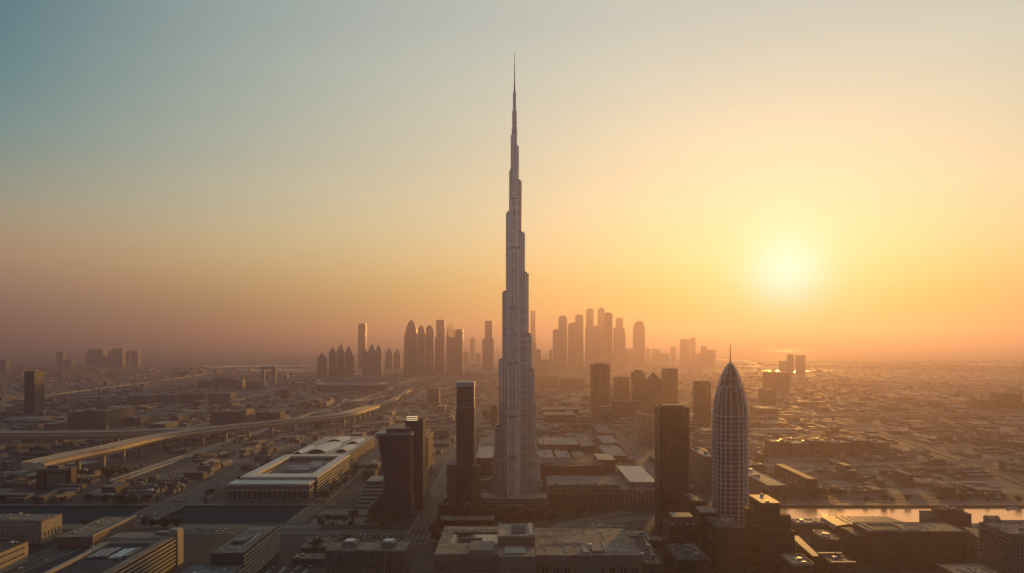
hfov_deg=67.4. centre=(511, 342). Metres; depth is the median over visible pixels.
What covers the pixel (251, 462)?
kerb
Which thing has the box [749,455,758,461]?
warehouse
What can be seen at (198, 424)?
kerb
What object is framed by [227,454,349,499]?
court building
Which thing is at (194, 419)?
shop building
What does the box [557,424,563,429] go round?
apartment block
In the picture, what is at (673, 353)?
skyscraper
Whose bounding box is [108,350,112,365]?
hazy building
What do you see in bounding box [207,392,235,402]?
long block
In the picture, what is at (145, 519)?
tree
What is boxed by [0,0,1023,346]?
sky
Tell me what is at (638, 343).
skyscraper
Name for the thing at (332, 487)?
tree
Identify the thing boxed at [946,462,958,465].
shop building
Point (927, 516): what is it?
pavilion
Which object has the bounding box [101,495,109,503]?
tree
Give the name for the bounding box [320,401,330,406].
apartment block
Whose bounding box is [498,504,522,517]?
entrance pavilion
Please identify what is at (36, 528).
apartment block
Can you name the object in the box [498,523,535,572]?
building
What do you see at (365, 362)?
skyscraper
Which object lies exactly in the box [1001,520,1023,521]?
quay building
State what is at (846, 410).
shop building
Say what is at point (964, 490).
shop building
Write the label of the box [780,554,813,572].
court building
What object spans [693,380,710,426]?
apartment tower
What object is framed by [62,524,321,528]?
promenade path
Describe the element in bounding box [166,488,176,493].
villa
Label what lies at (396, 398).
ramp viaduct
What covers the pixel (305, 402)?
apartment block
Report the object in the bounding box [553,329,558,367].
skyscraper
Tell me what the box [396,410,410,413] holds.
shop building
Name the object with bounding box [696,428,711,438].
apartment block
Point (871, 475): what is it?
warehouse
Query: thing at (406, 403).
apartment block
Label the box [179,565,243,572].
terrace block
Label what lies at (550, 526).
kerb
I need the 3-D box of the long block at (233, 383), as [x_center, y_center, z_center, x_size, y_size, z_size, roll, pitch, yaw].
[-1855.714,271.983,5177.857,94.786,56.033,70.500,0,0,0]
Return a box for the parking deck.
[57,515,136,546]
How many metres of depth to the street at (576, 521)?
1267.66 m
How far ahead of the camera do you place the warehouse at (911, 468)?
1783.91 m
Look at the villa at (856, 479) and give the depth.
1654.10 m
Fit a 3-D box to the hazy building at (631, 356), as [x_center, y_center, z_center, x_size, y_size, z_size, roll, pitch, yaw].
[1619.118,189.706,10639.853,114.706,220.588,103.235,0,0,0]
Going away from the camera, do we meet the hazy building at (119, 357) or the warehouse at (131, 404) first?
the warehouse at (131, 404)
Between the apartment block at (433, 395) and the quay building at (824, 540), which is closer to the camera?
the quay building at (824, 540)
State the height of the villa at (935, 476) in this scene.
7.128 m
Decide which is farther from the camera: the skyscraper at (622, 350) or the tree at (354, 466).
the skyscraper at (622, 350)
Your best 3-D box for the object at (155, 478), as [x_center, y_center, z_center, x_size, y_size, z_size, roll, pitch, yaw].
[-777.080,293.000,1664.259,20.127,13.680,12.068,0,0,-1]
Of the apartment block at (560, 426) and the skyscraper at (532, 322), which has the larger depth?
the skyscraper at (532, 322)
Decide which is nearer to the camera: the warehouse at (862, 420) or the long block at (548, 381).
the warehouse at (862, 420)
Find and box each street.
[124,516,654,533]
[178,501,336,502]
[288,411,430,522]
[303,511,629,541]
[597,420,654,479]
[787,501,1023,501]
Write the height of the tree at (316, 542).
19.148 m
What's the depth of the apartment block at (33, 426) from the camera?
2585.71 m
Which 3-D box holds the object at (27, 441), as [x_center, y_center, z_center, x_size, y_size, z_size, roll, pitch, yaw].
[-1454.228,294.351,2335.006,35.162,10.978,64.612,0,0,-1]
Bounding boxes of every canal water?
[0,507,305,522]
[780,507,1023,522]
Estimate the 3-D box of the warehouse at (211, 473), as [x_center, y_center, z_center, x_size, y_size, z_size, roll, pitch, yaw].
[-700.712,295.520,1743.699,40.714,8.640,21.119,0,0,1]
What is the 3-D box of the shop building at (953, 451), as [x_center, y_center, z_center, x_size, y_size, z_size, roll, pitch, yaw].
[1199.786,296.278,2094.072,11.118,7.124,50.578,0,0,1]
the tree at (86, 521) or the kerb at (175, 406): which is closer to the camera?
the tree at (86, 521)
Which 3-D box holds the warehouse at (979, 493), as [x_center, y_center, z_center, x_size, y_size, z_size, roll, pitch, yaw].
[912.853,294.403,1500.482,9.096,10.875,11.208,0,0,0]
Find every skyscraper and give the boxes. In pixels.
[317,354,326,376]
[329,348,336,376]
[337,344,344,376]
[345,346,353,376]
[358,324,366,368]
[362,349,367,374]
[368,344,374,374]
[375,344,381,374]
[385,347,392,368]
[394,347,400,368]
[404,320,417,374]
[417,325,425,374]
[426,325,433,374]
[435,320,444,374]
[446,323,454,374]
[455,329,462,375]
[470,336,474,359]
[482,321,493,370]
[490,53,542,497]
[530,311,534,341]
[532,342,540,370]
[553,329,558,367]
[557,350,565,369]
[558,315,566,366]
[568,322,574,367]
[575,314,582,368]
[585,306,594,366]
[594,308,604,362]
[595,346,599,363]
[604,313,611,372]
[613,318,624,366]
[620,333,625,367]
[633,320,644,366]
[671,347,675,360]
[680,339,689,362]
[690,338,695,362]
[701,346,715,365]
[779,361,786,371]
[787,354,793,374]
[795,355,804,374]
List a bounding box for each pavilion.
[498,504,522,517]
[919,510,946,522]
[983,515,1001,521]
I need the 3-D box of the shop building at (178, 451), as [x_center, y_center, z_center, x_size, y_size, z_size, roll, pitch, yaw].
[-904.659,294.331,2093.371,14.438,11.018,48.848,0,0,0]
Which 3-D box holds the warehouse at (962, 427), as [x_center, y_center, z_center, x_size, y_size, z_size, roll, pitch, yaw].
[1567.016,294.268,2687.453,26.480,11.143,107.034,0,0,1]
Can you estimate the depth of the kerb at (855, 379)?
6088.56 m
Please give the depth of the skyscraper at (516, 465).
1398.26 m
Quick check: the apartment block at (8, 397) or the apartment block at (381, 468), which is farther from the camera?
the apartment block at (8, 397)
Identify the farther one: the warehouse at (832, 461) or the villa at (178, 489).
the warehouse at (832, 461)
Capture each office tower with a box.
[24,370,44,414]
[367,427,415,514]
[405,415,432,508]
[456,381,474,501]
[654,404,688,530]
[712,346,748,524]
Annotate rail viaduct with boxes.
[0,425,222,446]
[22,405,379,469]
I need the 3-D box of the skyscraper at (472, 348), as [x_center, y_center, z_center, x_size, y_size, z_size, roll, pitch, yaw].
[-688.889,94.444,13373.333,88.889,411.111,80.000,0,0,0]
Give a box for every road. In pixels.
[0,427,327,466]
[3,547,82,572]
[30,385,315,423]
[34,392,338,444]
[113,391,268,429]
[126,377,416,475]
[159,380,451,503]
[357,382,441,401]
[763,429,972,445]
[777,403,1023,483]
[801,458,1017,472]
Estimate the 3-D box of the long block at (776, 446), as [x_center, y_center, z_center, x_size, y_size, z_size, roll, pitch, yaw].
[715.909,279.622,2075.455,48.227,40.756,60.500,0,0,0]
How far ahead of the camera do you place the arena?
4719.34 m
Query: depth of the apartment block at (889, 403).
3630.06 m
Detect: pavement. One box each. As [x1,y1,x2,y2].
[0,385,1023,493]
[310,517,386,524]
[317,509,417,514]
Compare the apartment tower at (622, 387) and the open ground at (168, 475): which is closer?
the open ground at (168, 475)
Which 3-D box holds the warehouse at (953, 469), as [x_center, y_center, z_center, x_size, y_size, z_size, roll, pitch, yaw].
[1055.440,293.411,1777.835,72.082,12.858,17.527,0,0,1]
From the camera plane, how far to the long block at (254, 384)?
5000.00 m
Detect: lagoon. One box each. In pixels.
[177,365,310,367]
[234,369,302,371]
[716,359,760,368]
[736,368,837,372]
[969,364,1019,365]
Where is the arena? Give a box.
[307,382,391,391]
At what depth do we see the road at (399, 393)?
4822.60 m
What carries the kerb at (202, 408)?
on the ground at (198, 549)
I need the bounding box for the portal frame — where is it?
[261,366,275,384]
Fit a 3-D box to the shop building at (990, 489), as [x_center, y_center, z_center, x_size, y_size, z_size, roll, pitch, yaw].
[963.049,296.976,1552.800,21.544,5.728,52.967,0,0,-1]
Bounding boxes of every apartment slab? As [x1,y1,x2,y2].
[636,411,643,445]
[644,412,649,445]
[649,414,654,445]
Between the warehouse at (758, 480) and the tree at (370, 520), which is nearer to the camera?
the tree at (370, 520)
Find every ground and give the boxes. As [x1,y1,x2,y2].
[0,351,1023,572]
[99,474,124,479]
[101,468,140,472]
[146,474,183,479]
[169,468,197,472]
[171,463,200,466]
[198,486,227,500]
[249,360,328,360]
[307,525,392,529]
[494,508,626,526]
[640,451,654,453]
[752,348,1023,353]
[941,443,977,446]
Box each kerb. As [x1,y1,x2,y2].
[0,373,206,401]
[0,373,209,402]
[0,385,314,424]
[0,427,325,465]
[0,427,334,467]
[17,379,295,397]
[21,547,83,572]
[23,392,335,444]
[31,387,297,423]
[38,392,340,444]
[45,378,406,382]
[53,378,304,394]
[58,378,409,382]
[109,378,411,480]
[111,391,266,429]
[122,391,270,428]
[130,378,414,477]
[158,397,411,503]
[184,516,641,530]
[287,414,421,522]
[305,455,380,520]
[306,513,625,542]
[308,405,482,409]
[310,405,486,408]
[317,511,623,539]
[404,445,455,540]
[411,519,643,533]
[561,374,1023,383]
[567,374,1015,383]
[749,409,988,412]
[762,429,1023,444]
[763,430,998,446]
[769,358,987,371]
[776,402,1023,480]
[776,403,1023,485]
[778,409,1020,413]
[799,457,1023,470]
[805,459,1008,473]
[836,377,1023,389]
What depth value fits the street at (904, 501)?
1451.40 m
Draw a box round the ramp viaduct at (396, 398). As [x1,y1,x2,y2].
[371,387,414,413]
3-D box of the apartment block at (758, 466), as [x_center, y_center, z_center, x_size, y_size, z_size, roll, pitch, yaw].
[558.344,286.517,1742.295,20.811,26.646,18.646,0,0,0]
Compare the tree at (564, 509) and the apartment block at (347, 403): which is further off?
the apartment block at (347, 403)
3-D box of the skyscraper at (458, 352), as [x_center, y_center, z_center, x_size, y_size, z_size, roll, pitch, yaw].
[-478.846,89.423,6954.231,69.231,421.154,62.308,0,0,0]
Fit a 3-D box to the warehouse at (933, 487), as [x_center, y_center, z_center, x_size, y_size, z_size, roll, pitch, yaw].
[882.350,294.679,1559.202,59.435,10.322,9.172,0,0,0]
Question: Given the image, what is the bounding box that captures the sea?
[0,347,1023,361]
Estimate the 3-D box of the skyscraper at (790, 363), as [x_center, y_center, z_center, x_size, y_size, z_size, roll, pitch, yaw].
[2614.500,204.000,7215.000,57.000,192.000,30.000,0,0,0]
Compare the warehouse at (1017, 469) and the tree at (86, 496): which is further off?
the warehouse at (1017, 469)
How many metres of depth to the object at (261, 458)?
1953.30 m
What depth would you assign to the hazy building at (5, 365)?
7826.09 m
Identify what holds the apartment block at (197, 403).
on the ground at (198, 549)
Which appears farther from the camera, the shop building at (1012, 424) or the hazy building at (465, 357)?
the hazy building at (465, 357)
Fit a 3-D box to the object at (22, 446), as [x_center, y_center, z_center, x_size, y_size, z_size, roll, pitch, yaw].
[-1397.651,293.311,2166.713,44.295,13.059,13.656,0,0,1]
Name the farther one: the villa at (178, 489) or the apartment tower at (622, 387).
the apartment tower at (622, 387)
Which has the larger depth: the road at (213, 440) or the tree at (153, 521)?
the road at (213, 440)
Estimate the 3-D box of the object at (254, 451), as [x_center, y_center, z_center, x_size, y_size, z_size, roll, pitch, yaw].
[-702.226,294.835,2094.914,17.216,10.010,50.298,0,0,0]
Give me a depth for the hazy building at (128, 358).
10000.00 m
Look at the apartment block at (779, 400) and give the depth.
3845.48 m
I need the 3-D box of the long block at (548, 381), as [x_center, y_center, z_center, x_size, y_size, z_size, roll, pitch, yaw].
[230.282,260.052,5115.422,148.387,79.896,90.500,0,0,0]
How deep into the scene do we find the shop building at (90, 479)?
1642.44 m
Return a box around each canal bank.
[0,505,320,506]
[62,523,298,523]
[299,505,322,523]
[780,505,1023,506]
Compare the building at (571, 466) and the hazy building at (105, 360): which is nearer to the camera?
the building at (571, 466)
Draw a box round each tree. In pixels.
[83,493,93,502]
[83,519,90,524]
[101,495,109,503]
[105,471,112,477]
[112,495,119,503]
[129,495,136,503]
[141,515,149,522]
[143,494,151,502]
[149,519,157,527]
[162,520,170,528]
[170,516,180,526]
[204,489,212,495]
[311,538,322,545]
[320,490,329,497]
[330,485,335,494]
[341,515,348,523]
[348,509,358,520]
[352,464,359,469]
[367,516,373,524]
[429,524,436,533]
[432,533,438,539]
[441,509,450,515]
[551,509,559,518]
[561,506,569,512]
[780,495,787,499]
[828,488,836,494]
[836,489,843,499]
[881,494,888,499]
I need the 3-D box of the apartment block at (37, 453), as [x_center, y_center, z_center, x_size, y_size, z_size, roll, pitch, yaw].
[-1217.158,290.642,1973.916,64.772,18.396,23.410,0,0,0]
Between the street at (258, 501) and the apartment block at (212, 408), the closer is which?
the street at (258, 501)
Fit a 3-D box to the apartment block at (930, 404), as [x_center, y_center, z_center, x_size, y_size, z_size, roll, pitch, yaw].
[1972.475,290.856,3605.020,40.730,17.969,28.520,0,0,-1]
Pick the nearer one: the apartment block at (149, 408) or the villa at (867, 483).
the villa at (867, 483)
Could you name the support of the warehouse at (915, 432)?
on the ground at (198, 549)
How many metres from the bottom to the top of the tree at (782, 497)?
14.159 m
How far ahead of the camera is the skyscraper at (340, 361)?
6792.45 m
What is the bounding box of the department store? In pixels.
[545,475,619,506]
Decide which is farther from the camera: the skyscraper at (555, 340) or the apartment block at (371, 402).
the skyscraper at (555, 340)
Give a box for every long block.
[127,394,152,402]
[153,393,179,402]
[180,393,206,402]
[197,380,210,387]
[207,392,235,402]
[210,408,252,425]
[211,378,228,387]
[228,379,245,387]
[246,381,262,388]
[255,410,284,421]
[535,376,557,387]
[541,407,578,415]
[543,412,575,422]
[611,400,644,419]
[750,406,777,418]
[764,439,789,454]
[788,440,809,454]
[805,438,829,454]
[828,440,850,454]
[843,437,870,454]
[869,439,889,454]
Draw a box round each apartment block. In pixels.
[0,395,15,400]
[0,512,62,543]
[0,540,28,572]
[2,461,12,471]
[11,426,29,429]
[18,424,36,429]
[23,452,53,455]
[44,421,66,429]
[59,483,85,491]
[67,410,85,428]
[83,409,104,428]
[85,404,93,408]
[87,400,103,403]
[89,440,101,447]
[96,406,134,429]
[102,439,113,444]
[113,395,127,399]
[125,413,159,426]
[135,404,149,409]
[138,398,156,403]
[142,405,155,411]
[149,421,177,428]
[169,413,189,422]
[184,471,205,478]
[193,400,208,406]
[207,406,217,410]
[221,402,239,406]
[280,388,291,398]
[301,400,310,403]
[307,402,313,408]
[311,398,323,403]
[313,435,319,441]
[314,421,323,427]
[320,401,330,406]
[324,398,333,403]
[325,538,410,572]
[332,395,342,400]
[341,401,354,406]
[351,432,366,435]
[362,469,376,478]
[365,462,379,475]
[368,400,375,404]
[377,460,382,472]
[385,395,394,399]
[385,410,395,415]
[401,401,411,406]
[428,388,439,402]
[431,430,449,438]
[431,457,434,472]
[437,405,446,410]
[438,412,451,417]
[445,415,454,422]
[450,435,454,442]
[475,397,483,401]
[482,409,488,416]
[491,404,497,426]
[535,394,544,398]
[540,428,549,434]
[551,430,559,434]
[553,397,561,401]
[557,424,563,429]
[560,378,583,390]
[561,401,567,405]
[567,400,574,405]
[569,423,578,429]
[580,423,589,429]
[581,394,589,400]
[629,536,665,572]
[662,512,698,555]
[664,543,711,572]
[684,494,706,520]
[689,435,696,446]
[689,447,711,492]
[695,506,717,550]
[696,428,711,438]
[704,516,745,572]
[746,396,757,402]
[749,421,760,424]
[752,463,763,470]
[755,451,764,461]
[758,388,775,403]
[763,371,789,390]
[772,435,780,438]
[776,397,782,402]
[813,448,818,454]
[814,406,829,411]
[835,462,856,478]
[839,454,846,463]
[840,522,966,565]
[851,400,866,405]
[878,404,890,411]
[882,401,898,405]
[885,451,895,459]
[892,469,913,486]
[900,397,913,400]
[908,401,919,404]
[914,398,925,402]
[926,403,937,405]
[928,458,945,466]
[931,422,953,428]
[936,563,998,572]
[937,484,955,498]
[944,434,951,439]
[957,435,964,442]
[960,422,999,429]
[963,527,978,562]
[971,398,999,409]
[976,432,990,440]
[990,392,1021,408]
[998,460,1006,471]
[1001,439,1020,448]
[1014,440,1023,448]
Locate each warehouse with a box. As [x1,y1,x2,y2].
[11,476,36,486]
[76,446,87,449]
[118,403,135,405]
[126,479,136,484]
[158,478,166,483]
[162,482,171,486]
[193,405,206,408]
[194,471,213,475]
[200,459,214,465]
[203,494,214,502]
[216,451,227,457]
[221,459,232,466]
[261,447,272,453]
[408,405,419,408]
[618,417,635,420]
[623,427,633,434]
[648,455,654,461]
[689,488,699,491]
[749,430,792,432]
[749,441,762,445]
[749,446,763,450]
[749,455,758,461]
[749,468,787,497]
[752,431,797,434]
[755,420,772,425]
[766,420,788,425]
[786,421,806,425]
[813,424,829,429]
[829,459,838,464]
[853,418,871,422]
[853,469,866,477]
[860,407,875,411]
[860,470,876,478]
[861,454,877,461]
[863,475,874,481]
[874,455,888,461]
[877,406,906,408]
[878,469,891,474]
[886,472,891,477]
[887,464,908,471]
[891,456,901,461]
[898,464,920,472]
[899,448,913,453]
[902,430,911,433]
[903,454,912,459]
[909,431,922,434]
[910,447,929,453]
[911,473,921,477]
[913,477,933,486]
[918,470,931,475]
[921,467,942,470]
[922,423,946,428]
[926,468,947,472]
[931,485,961,490]
[937,420,959,424]
[946,405,963,408]
[949,424,971,429]
[950,467,985,472]
[956,490,967,498]
[957,469,983,474]
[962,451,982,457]
[965,473,992,477]
[967,491,976,496]
[976,490,982,496]
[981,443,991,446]
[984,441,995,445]
[988,492,996,498]
[996,492,1004,498]
[1002,417,1023,420]
[1003,468,1010,472]
[1007,465,1023,472]
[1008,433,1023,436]
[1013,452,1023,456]
[1014,463,1023,468]
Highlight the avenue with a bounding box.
[405,409,481,544]
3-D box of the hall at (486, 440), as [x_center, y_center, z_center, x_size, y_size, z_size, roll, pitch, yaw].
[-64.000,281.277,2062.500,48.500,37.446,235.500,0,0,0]
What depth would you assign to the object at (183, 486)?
1572.46 m
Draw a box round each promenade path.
[0,504,337,505]
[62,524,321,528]
[780,503,1023,504]
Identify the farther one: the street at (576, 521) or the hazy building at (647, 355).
the hazy building at (647, 355)
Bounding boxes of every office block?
[44,527,182,572]
[210,525,279,572]
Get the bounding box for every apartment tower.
[590,362,609,418]
[600,406,611,428]
[613,377,615,399]
[616,376,628,399]
[631,370,644,400]
[644,373,661,414]
[661,368,677,403]
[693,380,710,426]
[977,522,1023,572]
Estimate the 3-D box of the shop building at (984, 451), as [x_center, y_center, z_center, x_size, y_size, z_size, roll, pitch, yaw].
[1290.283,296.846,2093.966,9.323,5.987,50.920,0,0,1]
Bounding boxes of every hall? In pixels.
[291,436,374,464]
[476,446,494,475]
[477,436,494,454]
[537,437,578,453]
[537,450,553,457]
[554,450,570,456]
[571,451,585,456]
[574,436,594,453]
[591,425,615,438]
[596,435,619,447]
[598,445,626,463]
[821,516,901,536]
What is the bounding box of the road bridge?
[130,503,187,524]
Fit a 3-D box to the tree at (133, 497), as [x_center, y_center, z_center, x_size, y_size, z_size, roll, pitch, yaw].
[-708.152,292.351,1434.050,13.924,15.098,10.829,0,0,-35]
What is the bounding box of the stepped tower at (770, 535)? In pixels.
[744,493,794,572]
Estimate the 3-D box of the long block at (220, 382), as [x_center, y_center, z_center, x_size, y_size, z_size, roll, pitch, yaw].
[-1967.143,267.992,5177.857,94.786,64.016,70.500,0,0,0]
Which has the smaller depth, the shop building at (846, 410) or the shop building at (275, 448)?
the shop building at (275, 448)
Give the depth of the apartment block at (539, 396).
4048.56 m
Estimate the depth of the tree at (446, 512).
1290.58 m
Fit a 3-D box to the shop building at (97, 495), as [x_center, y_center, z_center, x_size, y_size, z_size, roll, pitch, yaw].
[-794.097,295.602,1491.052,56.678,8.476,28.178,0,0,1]
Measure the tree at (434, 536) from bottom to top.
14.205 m
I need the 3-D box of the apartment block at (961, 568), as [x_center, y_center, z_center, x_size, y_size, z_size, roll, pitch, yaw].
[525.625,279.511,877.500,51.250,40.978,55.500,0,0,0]
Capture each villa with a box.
[45,445,60,450]
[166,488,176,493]
[171,486,180,491]
[181,478,190,482]
[766,471,774,475]
[785,401,798,404]
[851,477,863,481]
[862,481,874,484]
[927,474,941,478]
[949,475,964,478]
[983,492,988,498]
[995,496,1002,500]
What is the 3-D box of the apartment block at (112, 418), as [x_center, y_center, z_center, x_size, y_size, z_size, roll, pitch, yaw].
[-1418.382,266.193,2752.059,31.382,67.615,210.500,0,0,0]
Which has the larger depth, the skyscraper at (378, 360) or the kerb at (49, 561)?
the skyscraper at (378, 360)
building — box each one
[0,359,10,371]
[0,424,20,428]
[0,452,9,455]
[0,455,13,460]
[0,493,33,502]
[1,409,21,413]
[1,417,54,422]
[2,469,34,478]
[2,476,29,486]
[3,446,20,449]
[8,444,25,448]
[10,449,28,452]
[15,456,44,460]
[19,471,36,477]
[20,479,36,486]
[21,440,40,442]
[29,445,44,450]
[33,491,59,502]
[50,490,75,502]
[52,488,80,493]
[54,406,72,408]
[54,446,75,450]
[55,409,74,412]
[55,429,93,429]
[56,352,65,364]
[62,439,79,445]
[63,359,75,365]
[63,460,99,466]
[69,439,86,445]
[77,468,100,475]
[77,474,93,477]
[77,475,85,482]
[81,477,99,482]
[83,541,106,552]
[85,352,88,365]
[87,493,120,498]
[89,349,109,366]
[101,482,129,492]
[103,356,107,365]
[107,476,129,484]
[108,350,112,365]
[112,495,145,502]
[113,349,126,366]
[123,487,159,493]
[127,351,130,365]
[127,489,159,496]
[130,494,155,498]
[131,350,140,366]
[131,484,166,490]
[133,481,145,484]
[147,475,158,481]
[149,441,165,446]
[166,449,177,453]
[174,448,183,453]
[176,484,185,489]
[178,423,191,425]
[180,418,199,421]
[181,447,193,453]
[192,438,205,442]
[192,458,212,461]
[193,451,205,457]
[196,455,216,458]
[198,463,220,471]
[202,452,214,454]
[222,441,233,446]
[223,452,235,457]
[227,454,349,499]
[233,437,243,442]
[238,438,248,442]
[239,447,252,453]
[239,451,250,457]
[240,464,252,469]
[243,441,252,446]
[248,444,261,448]
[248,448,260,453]
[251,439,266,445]
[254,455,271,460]
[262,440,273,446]
[262,445,274,449]
[272,446,282,450]
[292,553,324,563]
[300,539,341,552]
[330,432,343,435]
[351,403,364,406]
[356,476,383,508]
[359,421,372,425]
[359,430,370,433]
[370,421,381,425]
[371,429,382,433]
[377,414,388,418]
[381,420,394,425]
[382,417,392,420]
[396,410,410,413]
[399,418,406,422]
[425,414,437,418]
[429,418,437,422]
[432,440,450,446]
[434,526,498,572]
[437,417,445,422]
[438,502,471,516]
[440,516,494,528]
[447,463,456,501]
[463,352,468,362]
[471,464,480,513]
[476,353,480,361]
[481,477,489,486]
[481,493,546,513]
[498,523,535,572]
[534,527,641,572]
[540,457,603,489]
[541,359,548,372]
[549,350,551,365]
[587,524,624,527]
[594,453,615,474]
[607,464,654,506]
[612,351,629,364]
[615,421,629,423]
[626,349,632,364]
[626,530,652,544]
[627,456,632,461]
[646,349,649,361]
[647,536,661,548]
[652,349,659,361]
[660,354,668,361]
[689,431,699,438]
[696,354,700,362]
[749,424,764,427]
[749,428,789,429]
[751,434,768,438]
[775,463,816,495]
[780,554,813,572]
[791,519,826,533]
[795,536,819,572]
[798,421,818,425]
[809,529,840,551]
[813,459,827,461]
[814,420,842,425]
[814,468,824,472]
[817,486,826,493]
[817,552,856,572]
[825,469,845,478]
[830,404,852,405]
[834,408,848,411]
[835,488,846,493]
[851,485,870,493]
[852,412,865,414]
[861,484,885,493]
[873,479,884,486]
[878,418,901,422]
[880,422,904,425]
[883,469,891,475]
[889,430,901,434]
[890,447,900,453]
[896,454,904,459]
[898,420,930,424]
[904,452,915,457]
[908,418,930,422]
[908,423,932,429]
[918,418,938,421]
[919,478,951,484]
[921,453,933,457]
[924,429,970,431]
[931,505,971,528]
[943,466,970,469]
[945,471,956,476]
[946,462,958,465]
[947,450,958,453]
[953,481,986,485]
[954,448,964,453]
[956,488,970,493]
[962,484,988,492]
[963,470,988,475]
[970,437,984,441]
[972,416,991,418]
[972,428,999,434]
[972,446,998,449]
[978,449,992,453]
[978,486,1001,492]
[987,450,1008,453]
[990,421,1023,424]
[993,429,1019,433]
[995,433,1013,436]
[998,423,1023,425]
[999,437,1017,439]
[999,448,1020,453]
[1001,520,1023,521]
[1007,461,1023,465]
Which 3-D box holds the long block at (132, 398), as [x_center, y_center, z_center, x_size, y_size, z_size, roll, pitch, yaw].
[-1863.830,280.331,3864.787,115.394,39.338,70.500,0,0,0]
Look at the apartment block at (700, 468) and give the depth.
1572.25 m
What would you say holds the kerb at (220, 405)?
on the ground at (198, 549)
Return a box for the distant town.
[0,360,1023,444]
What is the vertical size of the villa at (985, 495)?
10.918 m

